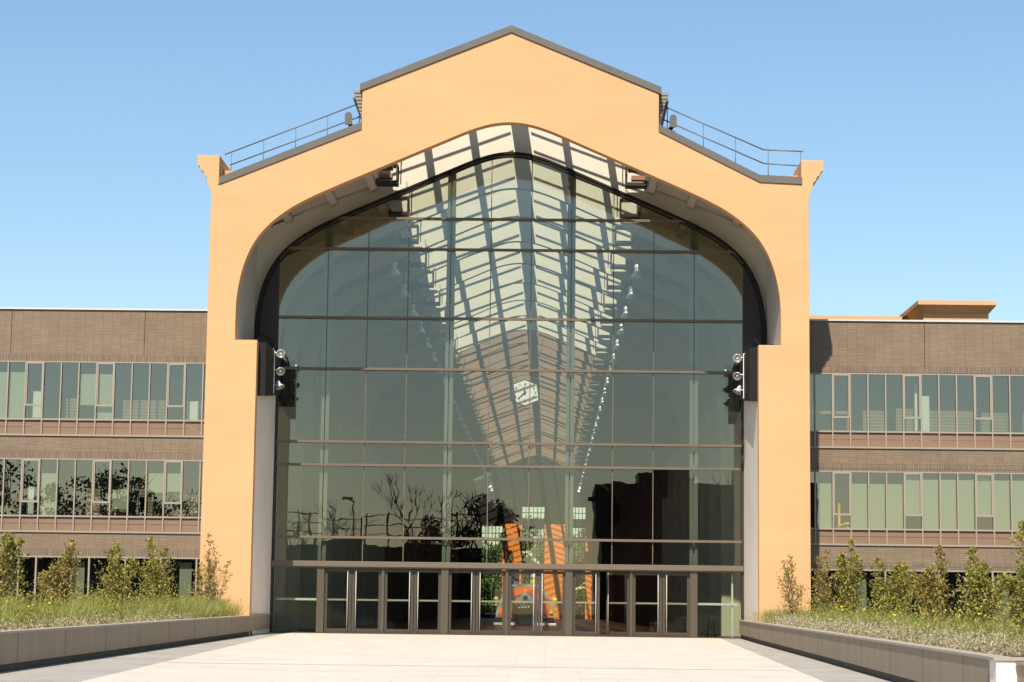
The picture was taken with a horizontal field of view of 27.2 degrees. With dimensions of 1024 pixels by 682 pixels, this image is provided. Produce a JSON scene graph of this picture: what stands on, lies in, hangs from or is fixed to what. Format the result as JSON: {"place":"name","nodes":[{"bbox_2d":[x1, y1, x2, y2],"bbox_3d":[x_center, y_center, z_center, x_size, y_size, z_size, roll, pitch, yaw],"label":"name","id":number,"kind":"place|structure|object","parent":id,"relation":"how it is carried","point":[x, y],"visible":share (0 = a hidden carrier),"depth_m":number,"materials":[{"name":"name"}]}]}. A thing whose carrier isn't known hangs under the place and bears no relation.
{"place":"outdoors","nodes":[
{"label":"outdoors","id":0,"kind":"place"},
{"bbox_2d":[0,633,892,681],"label":"pavement setts","id":1,"kind":"structure","parent":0,"point":[80,671],"depth_m":53.36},
{"bbox_2d":[81,633,823,681],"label":"pavement","id":2,"kind":"structure","parent":0,"point":[289,657],"depth_m":56.38,"materials":[{"name":"beige concrete"}]},
{"bbox_2d":[165,662,787,670],"bbox_3d":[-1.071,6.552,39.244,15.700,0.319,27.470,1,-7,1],"label":"pavement drain","id":3,"kind":"object","parent":2,"relation":"on","point":[479,666],"visible":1,"depth_m":52.82,"materials":[{"name":"grey metal"}]},
{"bbox_2d":[273,618,740,636],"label":"floor","id":4,"kind":"structure","parent":0,"point":[587,625],"depth_m":130.76,"materials":[{"name":"grey concrete"}]},
{"bbox_2d":[493,563,557,625],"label":"painted vehicle","id":5,"kind":"object","parent":4,"relation":"on","point":[522,614],"visible":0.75,"depth_m":142.26,"materials":[{"name":"multicoloured"}]},
{"bbox_2d":[0,0,1023,612],"label":"sky","id":6,"kind":"structure","parent":0,"point":[912,111],"materials":[{"name":"blue"}]},
{"bbox_3d":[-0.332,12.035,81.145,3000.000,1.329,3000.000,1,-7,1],"label":"ground","id":7,"kind":"structure","parent":0,"visible":0},
{"bbox_2d":[0,307,207,612],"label":"office wing","id":8,"kind":"structure","parent":7,"relation":"on","point":[101,427],"depth_m":88.53,"materials":[{"name":"brown brick"}]},
{"bbox_2d":[0,458,5,531],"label":"window","id":9,"kind":"structure","parent":8,"relation":"in","point":[4,464],"depth_m":87.80,"materials":[{"name":"beige metal"}]},
{"bbox_2d":[0,361,9,434],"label":"window","id":10,"kind":"structure","parent":8,"relation":"in","point":[4,376],"depth_m":88.45,"materials":[{"name":"silver metal"}]},
{"bbox_2d":[2,458,22,531],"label":"window","id":11,"kind":"structure","parent":8,"relation":"in","point":[11,523],"depth_m":87.71,"materials":[{"name":"beige metal"}]},
{"bbox_2d":[6,361,26,435],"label":"window","id":12,"kind":"structure","parent":8,"relation":"in","point":[17,408],"depth_m":88.45,"materials":[{"name":"silver metal"}]},
{"bbox_2d":[20,458,41,531],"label":"window","id":13,"kind":"structure","parent":8,"relation":"in","point":[29,523],"depth_m":87.71,"materials":[{"name":"silver metal"}]},
{"bbox_2d":[24,361,44,435],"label":"window","id":14,"kind":"structure","parent":8,"relation":"in","point":[33,426],"depth_m":88.23,"materials":[{"name":"silver metal"}]},
{"bbox_2d":[38,458,58,531],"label":"window","id":15,"kind":"structure","parent":8,"relation":"in","point":[49,481],"depth_m":87.91,"materials":[{"name":"green glass"}]},
{"bbox_2d":[34,556,63,603],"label":"window frame","id":16,"kind":"structure","parent":8,"relation":"in","point":[36,557],"depth_m":87.41,"materials":[{"name":"silver metal"}]},
{"bbox_2d":[41,361,62,435],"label":"window","id":17,"kind":"structure","parent":8,"relation":"in","point":[50,426],"depth_m":88.19,"materials":[{"name":"silver metal"}]},
{"bbox_2d":[55,458,76,532],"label":"window","id":18,"kind":"structure","parent":8,"relation":"in","point":[69,528],"depth_m":87.67,"materials":[{"name":"silver metal"}]},
{"bbox_2d":[59,361,80,435],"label":"window","id":19,"kind":"structure","parent":8,"relation":"in","point":[65,423],"depth_m":88.19,"materials":[{"name":"silver metal"}]},
{"bbox_2d":[70,556,87,603],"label":"window","id":20,"kind":"structure","parent":8,"relation":"in","point":[81,567],"depth_m":87.67,"materials":[{"name":"green glass"}]},
{"bbox_2d":[73,459,93,532],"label":"window","id":21,"kind":"structure","parent":8,"relation":"in","point":[82,523],"depth_m":87.65,"materials":[{"name":"silver metal"}]},
{"bbox_2d":[77,361,97,435],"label":"window","id":22,"kind":"structure","parent":8,"relation":"in","point":[88,392],"depth_m":88.42,"materials":[{"name":"green glass"}]},
{"bbox_2d":[91,459,112,532],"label":"window","id":23,"kind":"structure","parent":8,"relation":"in","point":[100,524],"depth_m":87.67,"materials":[{"name":"silver metal"}]},
{"bbox_2d":[95,362,115,436],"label":"window","id":24,"kind":"structure","parent":8,"relation":"in","point":[105,399],"depth_m":88.36,"materials":[{"name":"green glass"}]},
{"bbox_2d":[87,556,124,597],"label":"window frame","id":25,"kind":"structure","parent":8,"relation":"in","point":[89,557],"depth_m":87.37,"materials":[{"name":"silver metal"}]},
{"bbox_2d":[109,459,129,532],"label":"window","id":26,"kind":"structure","parent":8,"relation":"in","point":[120,498],"depth_m":87.76,"materials":[{"name":"beige metal"}]},
{"bbox_2d":[113,362,133,436],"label":"window","id":27,"kind":"structure","parent":8,"relation":"in","point":[121,427],"depth_m":88.14,"materials":[{"name":"beige metal"}]},
{"bbox_2d":[127,459,147,532],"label":"window","id":28,"kind":"structure","parent":8,"relation":"in","point":[131,519],"depth_m":87.63,"materials":[{"name":"beige metal"}]},
{"bbox_2d":[130,362,151,436],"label":"window","id":29,"kind":"structure","parent":8,"relation":"in","point":[139,427],"depth_m":88.12,"materials":[{"name":"beige metal"}]},
{"bbox_2d":[145,459,164,533],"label":"window","id":30,"kind":"structure","parent":8,"relation":"in","point":[156,481],"depth_m":87.74,"materials":[{"name":"beige metal"}]},
{"bbox_2d":[148,362,168,436],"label":"window","id":31,"kind":"structure","parent":8,"relation":"in","point":[155,425],"depth_m":88.10,"materials":[{"name":"beige metal"}]},
{"bbox_2d":[163,460,183,533],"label":"window","id":32,"kind":"structure","parent":8,"relation":"in","point":[173,482],"depth_m":87.71,"materials":[{"name":"beige metal"}]},
{"bbox_2d":[166,362,186,436],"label":"window","id":33,"kind":"structure","parent":8,"relation":"in","point":[170,423],"depth_m":88.12,"materials":[{"name":"beige metal"}]},
{"bbox_2d":[159,557,195,600],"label":"window","id":34,"kind":"structure","parent":8,"relation":"in","point":[185,576],"depth_m":87.59,"materials":[{"name":"glass"}]},
{"bbox_2d":[181,460,201,533],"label":"window","id":35,"kind":"structure","parent":8,"relation":"in","point":[190,525],"depth_m":87.59,"materials":[{"name":"beige metal"}]},
{"bbox_2d":[184,363,204,437],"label":"window","id":36,"kind":"structure","parent":8,"relation":"in","point":[193,428],"depth_m":88.08,"materials":[{"name":"beige metal"}]},
{"bbox_2d":[0,614,270,671],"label":"planter","id":37,"kind":"object","parent":7,"relation":"on","point":[24,648],"visible":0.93,"depth_m":56.80,"materials":[{"name":"concrete"}]},
{"bbox_2d":[0,532,29,601],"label":"shrub","id":38,"kind":"object","parent":37,"relation":"on","point":[8,555],"visible":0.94,"depth_m":61.26,"materials":[{"name":"green plant"}]},
{"bbox_2d":[33,538,85,606],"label":"shrub","id":39,"kind":"object","parent":37,"relation":"on","point":[59,571],"visible":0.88,"depth_m":66.58,"materials":[{"name":"green plant"}]},
{"bbox_2d":[0,608,223,632],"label":"grey groundcover","id":40,"kind":"object","parent":37,"relation":"on","point":[36,624],"visible":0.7,"depth_m":56.15,"materials":[{"name":"plant"}]},
{"bbox_2d":[94,540,140,617],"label":"shrub","id":41,"kind":"object","parent":37,"relation":"on","point":[117,578],"visible":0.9,"depth_m":70.21,"materials":[{"name":"green plant"}]},
{"bbox_2d":[0,593,243,629],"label":"tall grass","id":42,"kind":"structure","parent":37,"relation":"on","point":[204,608],"depth_m":64.55,"materials":[{"name":"green plant"}]},
{"bbox_2d":[135,537,177,601],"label":"shrub","id":43,"kind":"object","parent":37,"relation":"on","point":[153,567],"visible":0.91,"depth_m":72.83,"materials":[{"name":"green plant"}]},
{"bbox_2d":[191,557,216,601],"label":"shrub","id":44,"kind":"object","parent":37,"relation":"on","point":[200,578],"visible":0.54,"depth_m":78.44,"materials":[{"name":"green plant"}]},
{"bbox_2d":[198,533,234,605],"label":"shrub","id":45,"kind":"object","parent":37,"relation":"on","point":[210,569],"visible":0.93,"depth_m":77.59,"materials":[{"name":"green plant"}]},
{"bbox_2d":[481,532,527,613],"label":"tree","id":46,"kind":"object","parent":7,"relation":"on","point":[488,587],"visible":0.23,"depth_m":303.94,"materials":[{"name":"green plant"}]},
{"bbox_2d":[197,25,822,638],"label":"exhibition hall","id":47,"kind":"structure","parent":7,"relation":"on","point":[525,193],"depth_m":94.22,"materials":[{"name":"paint"}]},
{"bbox_2d":[225,104,360,168],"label":"guard rail","id":48,"kind":"object","parent":47,"relation":"on","point":[295,140],"visible":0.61,"depth_m":85.37,"materials":[{"name":"grey metal"}]},
{"bbox_2d":[323,568,351,631],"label":"door","id":49,"kind":"structure","parent":47,"relation":"in","point":[325,629],"depth_m":86.99,"materials":[{"name":"grey metal"}]},
{"bbox_2d":[351,569,381,632],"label":"door","id":50,"kind":"structure","parent":47,"relation":"in","point":[354,599],"depth_m":86.99,"materials":[{"name":"grey metal"}]},
{"bbox_2d":[387,238,400,276],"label":"pendant lamp","id":51,"kind":"object","parent":47,"relation":"hanging from","point":[393,271],"visible":0.99,"depth_m":100.64,"materials":[{"name":"grey metal"}]},
{"bbox_2d":[383,569,413,632],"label":"door","id":52,"kind":"structure","parent":47,"relation":"in","point":[386,630],"depth_m":86.97,"materials":[{"name":"grey metal"}]},
{"bbox_2d":[413,570,440,633],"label":"door","id":53,"kind":"structure","parent":47,"relation":"in","point":[416,600],"depth_m":86.95,"materials":[{"name":"grey metal"}]},
{"bbox_2d":[448,570,475,633],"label":"door","id":54,"kind":"structure","parent":47,"relation":"in","point":[472,631],"depth_m":86.93,"materials":[{"name":"grey metal"}]},
{"bbox_2d":[476,570,505,633],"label":"door","id":55,"kind":"structure","parent":47,"relation":"in","point":[478,588],"depth_m":86.88,"materials":[{"name":"grey metal"}]},
{"bbox_2d":[481,526,502,613],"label":"end window","id":56,"kind":"structure","parent":47,"relation":"in","point":[485,533],"depth_m":283.77,"materials":[{"name":"black metal"}]},
{"bbox_2d":[508,571,537,634],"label":"door","id":57,"kind":"structure","parent":47,"relation":"in","point":[534,632],"depth_m":86.88,"materials":[{"name":"grey metal"}]},
{"bbox_2d":[507,339,543,406],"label":"hall clock","id":58,"kind":"object","parent":47,"relation":"hanging from","point":[519,392],"visible":0.95,"depth_m":140.01,"materials":[{"name":"white metal"}]},
{"bbox_2d":[521,528,544,583],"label":"end window","id":59,"kind":"structure","parent":47,"relation":"in","point":[525,535],"depth_m":283.91,"materials":[{"name":"black metal"}]},
{"bbox_2d":[538,571,564,634],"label":"door","id":60,"kind":"structure","parent":47,"relation":"in","point":[540,598],"depth_m":86.84,"materials":[{"name":"grey metal"}]},
{"bbox_2d":[564,528,585,615],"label":"end window","id":61,"kind":"structure","parent":47,"relation":"in","point":[578,542],"depth_m":283.42,"materials":[{"name":"black metal"}]},
{"bbox_2d":[572,571,599,635],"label":"door","id":62,"kind":"structure","parent":47,"relation":"in","point":[574,632],"depth_m":86.82,"materials":[{"name":"grey metal"}]},
{"bbox_2d":[606,572,629,635],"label":"door","id":63,"kind":"structure","parent":47,"relation":"in","point":[608,633],"depth_m":87.22,"materials":[{"name":"grey metal"}]},
{"bbox_2d":[625,286,637,300],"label":"pendant lamp","id":64,"kind":"object","parent":47,"relation":"hanging from","point":[631,295],"visible":1,"depth_m":107.36,"materials":[{"name":"silver metal"}]},
{"bbox_2d":[631,254,643,278],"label":"pendant lamp","id":65,"kind":"object","parent":47,"relation":"hanging from","point":[637,274],"visible":0.98,"depth_m":100.43,"materials":[{"name":"silver metal"}]},
{"bbox_2d":[632,572,661,635],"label":"door","id":66,"kind":"structure","parent":47,"relation":"in","point":[659,633],"depth_m":86.78,"materials":[{"name":"grey metal"}]},
{"bbox_2d":[662,573,689,636],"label":"door","id":67,"kind":"structure","parent":47,"relation":"in","point":[687,634],"depth_m":86.76,"materials":[{"name":"grey metal"}]},
{"bbox_2d":[662,107,802,174],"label":"guard rail","id":68,"kind":"object","parent":47,"relation":"on","point":[768,150],"visible":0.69,"depth_m":85.04,"materials":[{"name":"grey metal"}]},
{"bbox_2d":[497,513,576,595],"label":"tree","id":69,"kind":"object","parent":7,"relation":"on","point":[537,546],"visible":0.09,"depth_m":306.86,"materials":[{"name":"green plant"}]},
{"bbox_2d":[542,516,584,614],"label":"tree","id":70,"kind":"object","parent":7,"relation":"on","point":[581,561],"visible":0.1,"depth_m":304.37,"materials":[{"name":"green plant"}]},
{"bbox_2d":[739,620,1023,681],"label":"planter","id":71,"kind":"object","parent":7,"relation":"on","point":[894,660],"visible":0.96,"depth_m":47.43,"materials":[{"name":"concrete"}]},
{"bbox_2d":[0,564,1023,642],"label":"leafy groundcover","id":72,"kind":"object","parent":71,"relation":"on","point":[17,597],"visible":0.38,"depth_m":58.42,"materials":[{"name":"green plant"}]},
{"bbox_2d":[776,554,805,613],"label":"shrub","id":73,"kind":"object","parent":71,"relation":"on","point":[790,588],"visible":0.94,"depth_m":78.11,"materials":[{"name":"green plant"}]},
{"bbox_2d":[810,549,835,612],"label":"shrub","id":74,"kind":"object","parent":71,"relation":"on","point":[821,592],"visible":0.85,"depth_m":76.41,"materials":[{"name":"green plant"}]},
{"bbox_2d":[829,539,867,612],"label":"shrub","id":75,"kind":"object","parent":71,"relation":"on","point":[851,583],"visible":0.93,"depth_m":73.79,"materials":[{"name":"green plant"}]},
{"bbox_2d":[741,608,1023,656],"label":"silver groundcover","id":76,"kind":"object","parent":71,"relation":"on","point":[953,640],"visible":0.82,"depth_m":48.64,"materials":[{"name":"green plant"}]},
{"bbox_2d":[746,605,1023,651],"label":"meadow grass","id":77,"kind":"structure","parent":71,"relation":"on","point":[774,613],"depth_m":55.66,"materials":[{"name":"green plant"}]},
{"bbox_2d":[865,555,913,617],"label":"shrub","id":78,"kind":"object","parent":71,"relation":"on","point":[903,585],"visible":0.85,"depth_m":66.26,"materials":[{"name":"green plant"}]},
{"bbox_2d":[889,561,913,614],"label":"shrub","id":79,"kind":"object","parent":71,"relation":"on","point":[907,596],"visible":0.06,"depth_m":70.28,"materials":[{"name":"green plant"}]},
{"bbox_2d":[904,544,954,619],"bbox_3d":[12.052,7.115,60.942,1.307,2.701,1.430,-5,-9,37],"label":"shrub","id":80,"kind":"object","parent":71,"relation":"on","point":[936,581],"visible":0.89,"depth_m":60.81,"materials":[{"name":"green plant"}]},
{"bbox_2d":[953,546,1010,626],"bbox_3d":[11.675,6.298,52.855,1.534,2.395,1.423,6,-9,-34],"label":"shrub","id":81,"kind":"object","parent":71,"relation":"on","point":[978,583],"visible":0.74,"depth_m":52.63,"materials":[{"name":"green plant"}]},
{"bbox_2d":[995,520,1023,629],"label":"shrub","id":82,"kind":"object","parent":71,"relation":"on","point":[1017,587],"visible":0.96,"depth_m":44.66,"materials":[{"name":"green plant"}]},
{"bbox_2d":[809,319,1023,624],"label":"office wing","id":83,"kind":"structure","parent":7,"relation":"on","point":[916,441],"depth_m":87.76,"materials":[{"name":"brown brick"}]},
{"bbox_2d":[813,373,831,447],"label":"window","id":84,"kind":"structure","parent":83,"relation":"in","point":[822,438],"depth_m":87.59,"materials":[{"name":"beige metal"}]},
{"bbox_2d":[814,471,832,544],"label":"window","id":85,"kind":"structure","parent":83,"relation":"in","point":[822,491],"depth_m":87.33,"materials":[{"name":"green metal"}]},
{"bbox_2d":[831,373,849,447],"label":"window","id":86,"kind":"structure","parent":83,"relation":"in","point":[836,434],"depth_m":87.63,"materials":[{"name":"beige metal"}]},
{"bbox_2d":[832,471,850,544],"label":"window","id":87,"kind":"structure","parent":83,"relation":"in","point":[836,531],"depth_m":87.12,"materials":[{"name":"beige metal"}]},
{"bbox_2d":[809,316,901,319],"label":"roof parapet","id":88,"kind":"structure","parent":83,"relation":"on","point":[862,317],"depth_m":97.68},
{"bbox_2d":[849,373,867,448],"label":"window","id":89,"kind":"structure","parent":83,"relation":"in","point":[860,437],"depth_m":87.59,"materials":[{"name":"beige metal"}]},
{"bbox_2d":[850,471,868,545],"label":"window","id":90,"kind":"structure","parent":83,"relation":"in","point":[858,492],"depth_m":87.31,"materials":[{"name":"green metal"}]},
{"bbox_2d":[854,569,885,611],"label":"window","id":91,"kind":"structure","parent":83,"relation":"in","point":[864,575],"depth_m":87.05,"materials":[{"name":"glass"}]},
{"bbox_2d":[866,373,885,448],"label":"window","id":92,"kind":"structure","parent":83,"relation":"in","point":[875,439],"depth_m":87.56,"materials":[{"name":"beige metal"}]},
{"bbox_2d":[867,471,886,545],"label":"window","id":93,"kind":"structure","parent":83,"relation":"in","point":[875,492],"depth_m":87.29,"materials":[{"name":"green metal"}]},
{"bbox_2d":[884,373,902,448],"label":"window","id":94,"kind":"structure","parent":83,"relation":"in","point":[893,439],"depth_m":87.54,"materials":[{"name":"beige metal"}]},
{"bbox_2d":[885,471,903,545],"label":"window","id":95,"kind":"structure","parent":83,"relation":"in","point":[893,492],"depth_m":87.29,"materials":[{"name":"green metal"}]},
{"bbox_2d":[902,374,920,448],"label":"window","id":96,"kind":"structure","parent":83,"relation":"in","point":[911,439],"depth_m":87.56,"materials":[{"name":"beige metal"}]},
{"bbox_2d":[903,472,921,545],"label":"window","id":97,"kind":"structure","parent":83,"relation":"in","point":[912,495],"depth_m":87.29,"materials":[{"name":"glass"}]},
{"bbox_2d":[920,374,938,448],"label":"window","id":98,"kind":"structure","parent":83,"relation":"in","point":[925,435],"depth_m":87.52,"materials":[{"name":"beige metal"}]},
{"bbox_2d":[921,472,939,545],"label":"window","id":99,"kind":"structure","parent":83,"relation":"in","point":[929,488],"depth_m":87.27,"materials":[{"name":"glass"}]},
{"bbox_2d":[937,374,956,449],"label":"window","id":100,"kind":"structure","parent":83,"relation":"in","point":[950,437],"depth_m":87.52,"materials":[{"name":"beige metal"}]},
{"bbox_2d":[938,472,957,546],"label":"window","id":101,"kind":"structure","parent":83,"relation":"in","point":[947,488],"depth_m":87.24,"materials":[{"name":"glass"}]},
{"bbox_2d":[900,300,996,320],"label":"rooftop block","id":102,"kind":"structure","parent":83,"relation":"on","point":[945,310],"depth_m":94.50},
{"bbox_2d":[955,374,974,449],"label":"window","id":103,"kind":"structure","parent":83,"relation":"in","point":[964,440],"depth_m":87.50,"materials":[{"name":"beige metal"}]},
{"bbox_2d":[956,472,975,546],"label":"window","id":104,"kind":"structure","parent":83,"relation":"in","point":[964,488],"depth_m":87.23,"materials":[{"name":"glass"}]},
{"bbox_2d":[973,374,991,449],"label":"window","id":105,"kind":"structure","parent":83,"relation":"in","point":[982,440],"depth_m":87.50,"materials":[{"name":"beige metal"}]},
{"bbox_2d":[974,472,993,546],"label":"window","id":106,"kind":"structure","parent":83,"relation":"in","point":[983,485],"depth_m":87.24,"materials":[{"name":"glass"}]},
{"bbox_2d":[991,374,1009,449],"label":"window","id":107,"kind":"structure","parent":83,"relation":"in","point":[1000,440],"depth_m":87.48,"materials":[{"name":"beige metal"}]},
{"bbox_2d":[993,473,1011,546],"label":"window","id":108,"kind":"structure","parent":83,"relation":"in","point":[1001,510],"depth_m":87.20,"materials":[{"name":"glass"}]},
{"bbox_2d":[993,571,1016,624],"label":"window","id":109,"kind":"structure","parent":83,"relation":"in","point":[1005,602],"depth_m":86.88,"materials":[{"name":"green glass"}]},
{"bbox_2d":[1008,375,1023,449],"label":"window","id":110,"kind":"structure","parent":83,"relation":"in","point":[1013,436],"depth_m":87.48,"materials":[{"name":"beige metal"}]},
{"bbox_2d":[1010,473,1023,547],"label":"window","id":111,"kind":"structure","parent":83,"relation":"in","point":[1016,487],"depth_m":87.22,"materials":[{"name":"glass"}]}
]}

